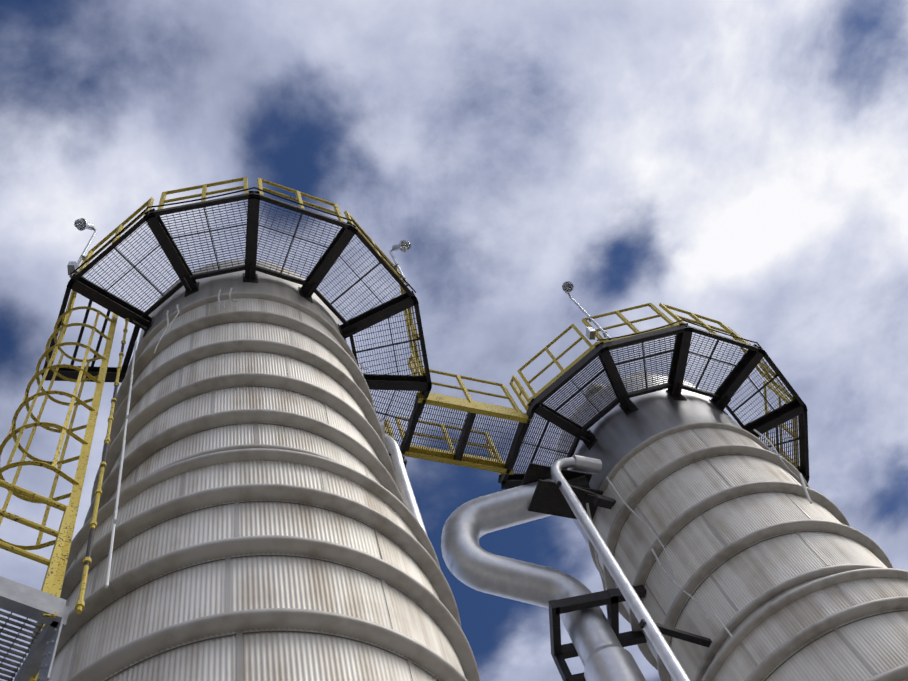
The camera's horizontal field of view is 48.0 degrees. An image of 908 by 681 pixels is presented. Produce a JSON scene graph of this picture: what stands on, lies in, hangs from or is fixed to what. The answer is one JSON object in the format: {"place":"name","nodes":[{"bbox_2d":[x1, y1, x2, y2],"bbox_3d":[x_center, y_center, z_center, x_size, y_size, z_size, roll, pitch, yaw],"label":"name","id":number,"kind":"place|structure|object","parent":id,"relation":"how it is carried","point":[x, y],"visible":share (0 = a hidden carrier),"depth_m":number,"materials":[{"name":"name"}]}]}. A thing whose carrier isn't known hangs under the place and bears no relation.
{"place":"outdoors","nodes":[
{"label":"outdoors","id":0,"kind":"place"},
{"bbox_2d":[0,576,69,680],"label":"steel platform","id":1,"kind":"object","parent":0,"point":[25,601],"visible":0.93,"depth_m":6.15,"materials":[{"name":"grey metal"}]},
{"bbox_2d":[0,611,43,680],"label":"platform grating","id":2,"kind":"object","parent":1,"relation":"on","point":[12,645],"visible":0.58,"depth_m":6.37,"materials":[{"name":"grey metal"}]},
{"bbox_2d":[0,479,73,592],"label":"platform rail","id":3,"kind":"object","parent":1,"relation":"attached to","point":[52,562],"visible":0.88,"depth_m":6.90,"materials":[{"name":"yellow metal"}]},
{"bbox_2d":[0,306,128,680],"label":"ladder","id":4,"kind":"object","parent":3,"relation":"attached to","point":[77,482],"depth_m":9.43,"materials":[{"name":"yellow metal"}]},
{"bbox_2d":[36,628,58,680],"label":"bolts","id":5,"kind":"object","parent":1,"relation":"attached to","point":[44,655],"visible":0.46,"depth_m":5.89,"materials":[{"name":"grey metal"}]},
{"bbox_2d":[0,0,907,680],"label":"sky","id":6,"kind":"structure","parent":0,"point":[742,165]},
{"bbox_2d":[154,288,812,636],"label":"cables","id":7,"kind":"object","parent":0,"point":[655,555],"visible":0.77,"depth_m":12.86,"materials":[{"name":"grey metal"}]},
{"label":"ground","id":8,"kind":"structure","parent":0,"visible":0},
{"bbox_3d":[3.912,6.752,1.823,20.000,0.200,16.000,-1,-69,-12],"label":"concrete pad","id":9,"kind":"object","parent":8,"relation":"on","visible":0},
{"bbox_2d":[49,298,464,680],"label":"corrugated column","id":10,"kind":"structure","parent":9,"relation":"on","point":[198,591],"depth_m":7.63,"materials":[{"name":"grey metal"}]},
{"bbox_2d":[105,341,136,587],"bbox_3d":[-3.051,0.786,9.459,0.033,6.349,0.884,25,-76,-20],"label":"conduit pipe","id":11,"kind":"object","parent":10,"relation":"attached to","point":[116,501],"visible":1,"depth_m":8.03,"materials":[{"name":"white metal"}]},
{"bbox_2d":[160,259,304,296],"bbox_3d":[-2.521,1.284,12.409,3.340,7.109,3.340,-1,-69,-12],"label":"rim","id":12,"kind":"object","parent":10,"relation":"on","point":[243,259],"depth_m":14.56,"materials":[{"name":"grey metal"}]},
{"bbox_2d":[137,260,341,347],"bbox_3d":[-2.925,0.557,14.255,3.008,1.620,3.008,-1,-69,-12],"label":"tank top","id":13,"kind":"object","parent":10,"relation":"on","point":[266,283],"depth_m":13.68,"materials":[{"name":"grey metal"}]},
{"bbox_2d":[41,191,431,454],"bbox_3d":[-2.667,0.357,14.211,4.518,0.360,5.175,-39,-66,5],"label":"steel platform","id":14,"kind":"object","parent":13,"relation":"attached to","point":[91,292],"visible":0.58,"depth_m":13.71,"materials":[{"name":"black metal"}]},
{"bbox_2d":[69,218,96,277],"bbox_3d":[-5.403,-1.335,14.548,0.193,2.506,0.373,-39,-66,5],"label":"light pole","id":15,"kind":"object","parent":14,"relation":"on","point":[89,226],"visible":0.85,"depth_m":15.10,"materials":[{"name":"silver metal"}]},
{"bbox_2d":[74,219,84,228],"bbox_3d":[-5.670,-1.762,15.445,0.162,0.156,0.164,-1,-69,-12],"label":"light glass","id":16,"kind":"object","parent":15,"relation":"attached to","point":[81,223],"visible":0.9,"depth_m":15.39,"materials":[{"name":"white"}]},
{"bbox_2d":[67,261,595,339],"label":"junction boxes","id":17,"kind":"object","parent":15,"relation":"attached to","point":[590,331],"visible":0.89,"depth_m":15.54,"materials":[{"name":"grey metal"}]},
{"bbox_2d":[82,201,424,445],"bbox_3d":[-2.340,0.197,14.432,3.833,0.028,5.208,-26,-66,-2],"label":"platform grating","id":18,"kind":"object","parent":14,"relation":"on","point":[389,340],"visible":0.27,"depth_m":13.82,"materials":[{"name":"grey metal"}]},
{"bbox_2d":[81,201,425,447],"bbox_3d":[-2.342,0.198,14.432,3.872,0.032,5.241,-26,-66,-2],"label":"platform grating frame","id":19,"kind":"object","parent":14,"relation":"on","point":[210,231],"visible":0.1,"depth_m":13.92,"materials":[{"name":"black metal"}]},
{"bbox_2d":[51,177,425,375],"bbox_3d":[-2.807,0.074,14.902,4.391,1.104,5.080,-39,-66,5],"label":"platform handrail","id":20,"kind":"object","parent":19,"relation":"on","point":[162,201],"visible":0.4,"depth_m":14.37,"materials":[{"name":"yellow metal"}]},
{"bbox_2d":[389,240,411,285],"bbox_3d":[-0.704,-1.162,15.260,0.404,1.806,0.194,-41,-66,6],"label":"light pole","id":21,"kind":"object","parent":14,"relation":"on","point":[396,247],"visible":0.83,"depth_m":15.80,"materials":[{"name":"silver metal"}]},
{"bbox_2d":[401,241,410,250],"bbox_3d":[-0.752,-1.469,15.868,0.164,0.156,0.162,-1,-69,-12],"label":"light glass","id":22,"kind":"object","parent":21,"relation":"attached to","point":[404,244],"visible":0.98,"depth_m":15.81,"materials":[{"name":"white"}]},
{"bbox_2d":[69,187,777,367],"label":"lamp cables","id":23,"kind":"object","parent":14,"relation":"on","point":[141,213],"visible":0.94,"depth_m":13.72,"materials":[{"name":"black rubber"}]},
{"bbox_2d":[384,354,530,474],"bbox_3d":[0.050,1.210,15.849,1.894,1.332,1.326,12,-72,-17],"label":"walkway railing","id":24,"kind":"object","parent":14,"relation":"on","point":[470,405],"depth_m":15.52,"materials":[{"name":"yellow metal"}]},
{"bbox_2d":[402,395,525,469],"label":"walkway crossbeams","id":25,"kind":"object","parent":24,"relation":"attached to","point":[464,436],"visible":0.55,"depth_m":15.30,"materials":[{"name":"black metal"}]},
{"bbox_2d":[411,404,518,462],"bbox_3d":[0.149,1.372,15.439,1.682,0.029,0.910,12,-72,-16],"label":"walkway grating","id":26,"kind":"object","parent":24,"relation":"attached to","point":[472,437],"visible":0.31,"depth_m":15.47,"materials":[{"name":"grey metal"}]},
{"bbox_2d":[29,292,479,680],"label":"tank hoops","id":27,"kind":"object","parent":10,"relation":"attached to","point":[443,612],"depth_m":8.46,"materials":[{"name":"grey metal"}]},
{"bbox_2d":[54,321,456,680],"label":"rings","id":28,"kind":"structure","parent":10,"relation":"attached to","point":[253,555],"depth_m":7.79,"materials":[{"name":"grey metal"}]},
{"bbox_2d":[67,303,465,680],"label":"vertical seams","id":29,"kind":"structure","parent":10,"relation":"attached to","point":[228,608],"depth_m":7.57,"materials":[{"name":"grey metal"}]},
{"bbox_2d":[378,418,690,680],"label":"piping","id":30,"kind":"object","parent":10,"relation":"attached to","point":[603,654],"visible":0.77,"depth_m":13.54,"materials":[{"name":"silver metal"}]},
{"bbox_2d":[388,452,711,680],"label":"pipe support brackets","id":31,"kind":"object","parent":30,"relation":"attached to","point":[548,498],"visible":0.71,"depth_m":13.25,"materials":[{"name":"black metal"}]},
{"bbox_2d":[594,428,907,680],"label":"corrugated column","id":32,"kind":"structure","parent":9,"relation":"on","point":[878,643],"depth_m":12.03,"materials":[{"name":"grey metal"}]},
{"bbox_2d":[555,374,832,665],"bbox_3d":[3.662,2.921,14.557,3.440,6.732,3.440,-1,-69,-12],"label":"rim","id":33,"kind":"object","parent":32,"relation":"on","point":[757,610],"depth_m":11.19,"materials":[{"name":"grey metal"}]},
{"bbox_2d":[585,372,643,399],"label":"head nozzles","id":34,"kind":"object","parent":33,"relation":"on","point":[602,386],"visible":0.06,"depth_m":17.50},
{"bbox_2d":[556,376,741,545],"bbox_3d":[3.322,2.309,16.112,3.008,1.882,3.008,-1,-69,-12],"label":"tank top","id":35,"kind":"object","parent":33,"relation":"attached to","point":[618,432],"depth_m":15.34,"materials":[{"name":"silver metal"}]},
{"bbox_2d":[498,323,809,488],"bbox_3d":[3.599,1.440,16.007,5.111,0.360,3.303,16,-73,-18],"label":"steel platform","id":36,"kind":"object","parent":35,"relation":"on","point":[736,378],"visible":0.56,"depth_m":15.68,"materials":[{"name":"black metal"}]},
{"bbox_2d":[562,281,610,339],"bbox_3d":[2.121,-0.527,16.292,0.194,2.106,0.404,-36,-66,3],"label":"light pole","id":37,"kind":"object","parent":36,"relation":"on","point":[590,319],"visible":0.83,"depth_m":16.39,"materials":[{"name":"silver metal"}]},
{"bbox_2d":[563,281,572,290],"bbox_3d":[1.906,-0.907,16.999,0.158,0.156,0.164,-1,-69,-12],"label":"light glass","id":38,"kind":"object","parent":37,"relation":"attached to","point":[567,284],"visible":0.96,"depth_m":16.95,"materials":[{"name":"white"}]},
{"bbox_2d":[509,325,800,474],"bbox_3d":[3.578,1.322,16.169,5.038,0.032,3.123,16,-73,-18],"label":"platform grating frame","id":39,"kind":"object","parent":36,"relation":"on","point":[749,398],"visible":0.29,"depth_m":15.89,"materials":[{"name":"black metal"}]},
{"bbox_2d":[517,303,799,468],"bbox_3d":[3.867,0.950,16.706,5.154,1.104,2.587,31,-78,-21],"label":"platform handrail","id":40,"kind":"object","parent":39,"relation":"on","point":[634,329],"visible":0.48,"depth_m":16.24,"materials":[{"name":"yellow metal"}]},
{"bbox_2d":[513,332,799,473],"bbox_3d":[3.579,1.320,16.168,5.016,0.028,3.097,16,-73,-18],"label":"platform grating","id":41,"kind":"object","parent":36,"relation":"on","point":[652,380],"visible":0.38,"depth_m":15.76,"materials":[{"name":"grey metal"}]},
{"bbox_2d":[588,422,907,680],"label":"tank hoops","id":42,"kind":"object","parent":32,"relation":"attached to","point":[841,573],"depth_m":12.11,"materials":[{"name":"grey metal"}]},
{"bbox_2d":[621,428,887,674],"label":"vertical seams","id":43,"kind":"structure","parent":32,"relation":"attached to","point":[849,645],"depth_m":12.04,"materials":[{"name":"grey metal"}]},
{"bbox_2d":[613,454,907,680],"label":"rings","id":44,"kind":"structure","parent":32,"relation":"attached to","point":[743,550],"depth_m":12.13,"materials":[{"name":"grey metal"}]}
]}

